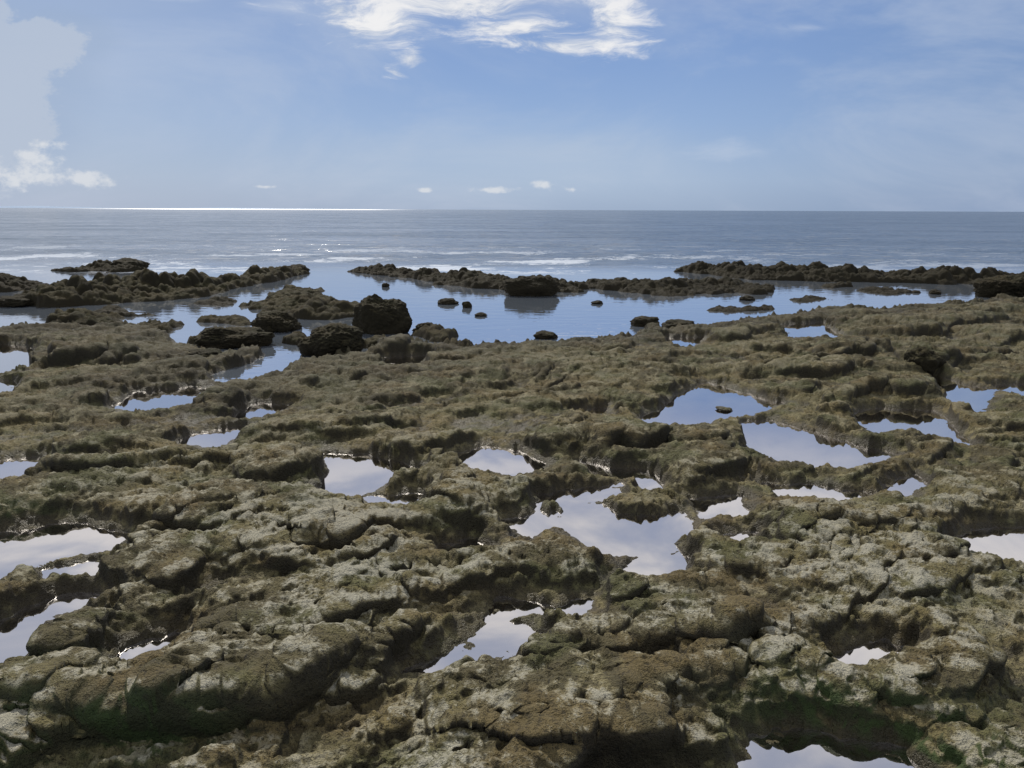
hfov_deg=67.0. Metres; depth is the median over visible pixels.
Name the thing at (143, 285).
rock outcrop
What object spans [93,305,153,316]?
rock outcrop
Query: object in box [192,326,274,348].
boulder
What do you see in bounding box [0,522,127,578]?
tide pool
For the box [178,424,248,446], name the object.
tide pool
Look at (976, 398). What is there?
tide pool
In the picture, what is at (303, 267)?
rock
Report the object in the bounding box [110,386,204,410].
tide pool
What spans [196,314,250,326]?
rock outcrop
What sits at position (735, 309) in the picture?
rock outcrop
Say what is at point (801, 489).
tide pool
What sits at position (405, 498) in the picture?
tide pool
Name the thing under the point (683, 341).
tide pool
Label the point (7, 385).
tide pool
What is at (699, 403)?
tide pool
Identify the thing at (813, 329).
tide pool
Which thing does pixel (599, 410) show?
tide pool
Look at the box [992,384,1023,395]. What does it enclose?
tide pool
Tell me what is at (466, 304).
rock
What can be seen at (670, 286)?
rock outcrop
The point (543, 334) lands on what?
rock
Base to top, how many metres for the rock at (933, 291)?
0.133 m
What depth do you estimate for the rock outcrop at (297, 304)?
12.10 m
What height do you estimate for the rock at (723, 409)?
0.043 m
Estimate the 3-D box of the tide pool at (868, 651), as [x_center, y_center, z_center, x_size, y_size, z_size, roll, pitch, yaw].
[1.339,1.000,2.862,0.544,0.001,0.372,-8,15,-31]
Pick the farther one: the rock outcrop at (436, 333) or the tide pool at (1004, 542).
the rock outcrop at (436, 333)
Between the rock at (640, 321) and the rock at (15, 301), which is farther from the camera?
the rock at (15, 301)
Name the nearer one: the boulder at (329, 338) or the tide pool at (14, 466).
the tide pool at (14, 466)
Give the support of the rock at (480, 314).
in the lagoon
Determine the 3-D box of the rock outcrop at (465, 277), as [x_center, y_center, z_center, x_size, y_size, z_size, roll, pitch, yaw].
[-1.572,-2.418,17.760,8.009,0.562,2.080,11,17,39]
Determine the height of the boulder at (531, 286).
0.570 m
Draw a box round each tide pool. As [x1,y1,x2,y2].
[0,344,32,372]
[0,380,18,392]
[0,456,40,478]
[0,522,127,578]
[0,592,99,662]
[42,559,98,578]
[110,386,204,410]
[117,629,180,659]
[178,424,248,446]
[224,402,290,418]
[317,453,419,495]
[363,492,422,503]
[384,355,425,363]
[402,611,540,672]
[435,536,482,551]
[458,446,545,475]
[488,596,592,618]
[501,482,693,575]
[578,461,662,489]
[584,407,606,413]
[639,382,783,424]
[666,337,703,346]
[688,494,749,518]
[722,531,757,540]
[737,727,919,767]
[739,419,897,468]
[760,482,872,500]
[782,322,840,337]
[833,638,912,664]
[854,407,971,444]
[882,474,926,495]
[932,375,1007,411]
[957,526,1023,561]
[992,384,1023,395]
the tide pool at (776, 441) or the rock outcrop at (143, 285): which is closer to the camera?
the tide pool at (776, 441)
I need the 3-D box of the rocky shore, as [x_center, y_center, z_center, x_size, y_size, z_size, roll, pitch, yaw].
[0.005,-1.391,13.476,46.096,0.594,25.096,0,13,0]
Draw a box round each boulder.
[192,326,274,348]
[250,311,302,332]
[297,323,364,356]
[352,294,412,334]
[504,276,559,296]
[903,346,946,374]
[973,274,1023,297]
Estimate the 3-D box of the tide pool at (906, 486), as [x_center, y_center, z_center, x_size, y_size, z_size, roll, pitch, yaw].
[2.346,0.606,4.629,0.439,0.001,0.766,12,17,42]
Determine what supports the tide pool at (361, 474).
on the rocky shore
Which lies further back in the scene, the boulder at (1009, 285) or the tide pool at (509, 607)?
the boulder at (1009, 285)
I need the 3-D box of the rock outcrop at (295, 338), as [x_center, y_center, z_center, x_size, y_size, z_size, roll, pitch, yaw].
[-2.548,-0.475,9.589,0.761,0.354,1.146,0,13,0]
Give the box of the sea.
[0,208,1023,274]
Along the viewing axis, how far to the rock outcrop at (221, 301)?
13.29 m
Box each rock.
[0,295,33,306]
[109,257,149,268]
[188,348,221,356]
[287,264,309,271]
[353,354,385,361]
[412,322,432,332]
[437,298,458,304]
[462,301,471,307]
[475,312,486,316]
[533,330,557,338]
[591,300,602,303]
[630,316,658,326]
[661,319,693,327]
[715,406,732,411]
[739,295,754,300]
[928,289,941,293]
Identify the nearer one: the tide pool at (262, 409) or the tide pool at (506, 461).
the tide pool at (506, 461)
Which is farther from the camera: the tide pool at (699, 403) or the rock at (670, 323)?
the rock at (670, 323)
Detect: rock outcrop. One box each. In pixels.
[0,272,48,291]
[13,264,309,307]
[45,308,124,325]
[51,259,142,272]
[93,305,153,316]
[143,319,184,332]
[187,332,201,344]
[191,296,236,306]
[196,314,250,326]
[238,288,359,319]
[268,284,324,294]
[281,331,306,344]
[347,263,591,292]
[364,334,385,348]
[411,324,458,341]
[574,276,774,296]
[674,260,1023,284]
[706,304,774,312]
[789,295,828,302]
[820,281,852,288]
[856,286,920,294]
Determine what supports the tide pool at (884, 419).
on the rocky shore
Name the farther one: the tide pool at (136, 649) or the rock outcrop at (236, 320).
the rock outcrop at (236, 320)
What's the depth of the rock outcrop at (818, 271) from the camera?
18.18 m
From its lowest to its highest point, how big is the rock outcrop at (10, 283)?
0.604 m
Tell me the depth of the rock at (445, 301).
13.36 m
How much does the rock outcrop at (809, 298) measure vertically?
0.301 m
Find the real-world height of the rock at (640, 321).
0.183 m
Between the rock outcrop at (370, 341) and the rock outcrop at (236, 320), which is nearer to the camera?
the rock outcrop at (370, 341)
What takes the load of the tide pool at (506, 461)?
on the rocky shore
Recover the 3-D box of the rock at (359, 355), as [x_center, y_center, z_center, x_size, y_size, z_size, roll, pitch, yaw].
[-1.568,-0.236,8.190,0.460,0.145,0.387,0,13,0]
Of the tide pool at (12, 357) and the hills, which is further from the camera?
the hills
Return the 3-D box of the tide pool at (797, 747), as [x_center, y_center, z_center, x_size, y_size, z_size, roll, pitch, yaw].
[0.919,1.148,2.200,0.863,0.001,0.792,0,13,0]
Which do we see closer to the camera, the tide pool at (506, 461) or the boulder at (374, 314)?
the tide pool at (506, 461)
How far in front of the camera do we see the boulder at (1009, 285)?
14.61 m
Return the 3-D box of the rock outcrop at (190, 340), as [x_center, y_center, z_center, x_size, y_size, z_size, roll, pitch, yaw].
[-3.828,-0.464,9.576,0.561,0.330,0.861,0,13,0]
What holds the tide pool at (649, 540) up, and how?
on the rocky shore
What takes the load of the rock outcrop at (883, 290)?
on the rocky shore
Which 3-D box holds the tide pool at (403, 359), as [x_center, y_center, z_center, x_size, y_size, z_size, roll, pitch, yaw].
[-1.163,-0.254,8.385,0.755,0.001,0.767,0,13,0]
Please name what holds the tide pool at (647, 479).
on the rocky shore
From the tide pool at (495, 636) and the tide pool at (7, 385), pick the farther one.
the tide pool at (7, 385)
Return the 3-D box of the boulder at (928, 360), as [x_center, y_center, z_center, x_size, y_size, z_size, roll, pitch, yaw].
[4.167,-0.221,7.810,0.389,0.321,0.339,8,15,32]
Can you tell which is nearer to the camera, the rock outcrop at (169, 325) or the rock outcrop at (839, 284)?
the rock outcrop at (169, 325)
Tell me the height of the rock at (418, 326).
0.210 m
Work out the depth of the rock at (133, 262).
20.64 m
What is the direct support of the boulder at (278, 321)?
in the lagoon
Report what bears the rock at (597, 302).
in the lagoon
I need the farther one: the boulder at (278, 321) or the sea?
the sea
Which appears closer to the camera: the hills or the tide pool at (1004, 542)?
the tide pool at (1004, 542)
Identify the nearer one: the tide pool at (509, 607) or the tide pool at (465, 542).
the tide pool at (509, 607)
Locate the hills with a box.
[0,206,310,208]
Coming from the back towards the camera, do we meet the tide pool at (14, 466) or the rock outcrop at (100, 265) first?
the rock outcrop at (100, 265)
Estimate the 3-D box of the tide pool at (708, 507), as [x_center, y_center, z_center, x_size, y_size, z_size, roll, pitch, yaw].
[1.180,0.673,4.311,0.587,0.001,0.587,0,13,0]
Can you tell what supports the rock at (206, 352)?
on the rocky shore
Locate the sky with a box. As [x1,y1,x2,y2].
[0,0,1023,211]
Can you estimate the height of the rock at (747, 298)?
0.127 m
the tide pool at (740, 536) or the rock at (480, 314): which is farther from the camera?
the rock at (480, 314)
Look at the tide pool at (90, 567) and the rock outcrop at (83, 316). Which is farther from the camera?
the rock outcrop at (83, 316)
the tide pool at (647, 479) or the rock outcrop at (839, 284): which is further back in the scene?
the rock outcrop at (839, 284)
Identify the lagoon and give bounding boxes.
[0,272,989,381]
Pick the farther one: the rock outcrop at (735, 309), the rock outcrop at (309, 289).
the rock outcrop at (309, 289)
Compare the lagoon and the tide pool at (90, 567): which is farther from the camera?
the lagoon
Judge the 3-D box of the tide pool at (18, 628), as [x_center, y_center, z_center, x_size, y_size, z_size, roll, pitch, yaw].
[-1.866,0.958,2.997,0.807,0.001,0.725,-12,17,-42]
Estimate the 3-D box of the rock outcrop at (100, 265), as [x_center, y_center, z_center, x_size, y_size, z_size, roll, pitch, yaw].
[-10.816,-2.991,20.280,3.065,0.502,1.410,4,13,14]
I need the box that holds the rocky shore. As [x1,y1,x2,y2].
[0,293,1023,767]
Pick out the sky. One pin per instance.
(691, 105)
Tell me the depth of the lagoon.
13.25 m

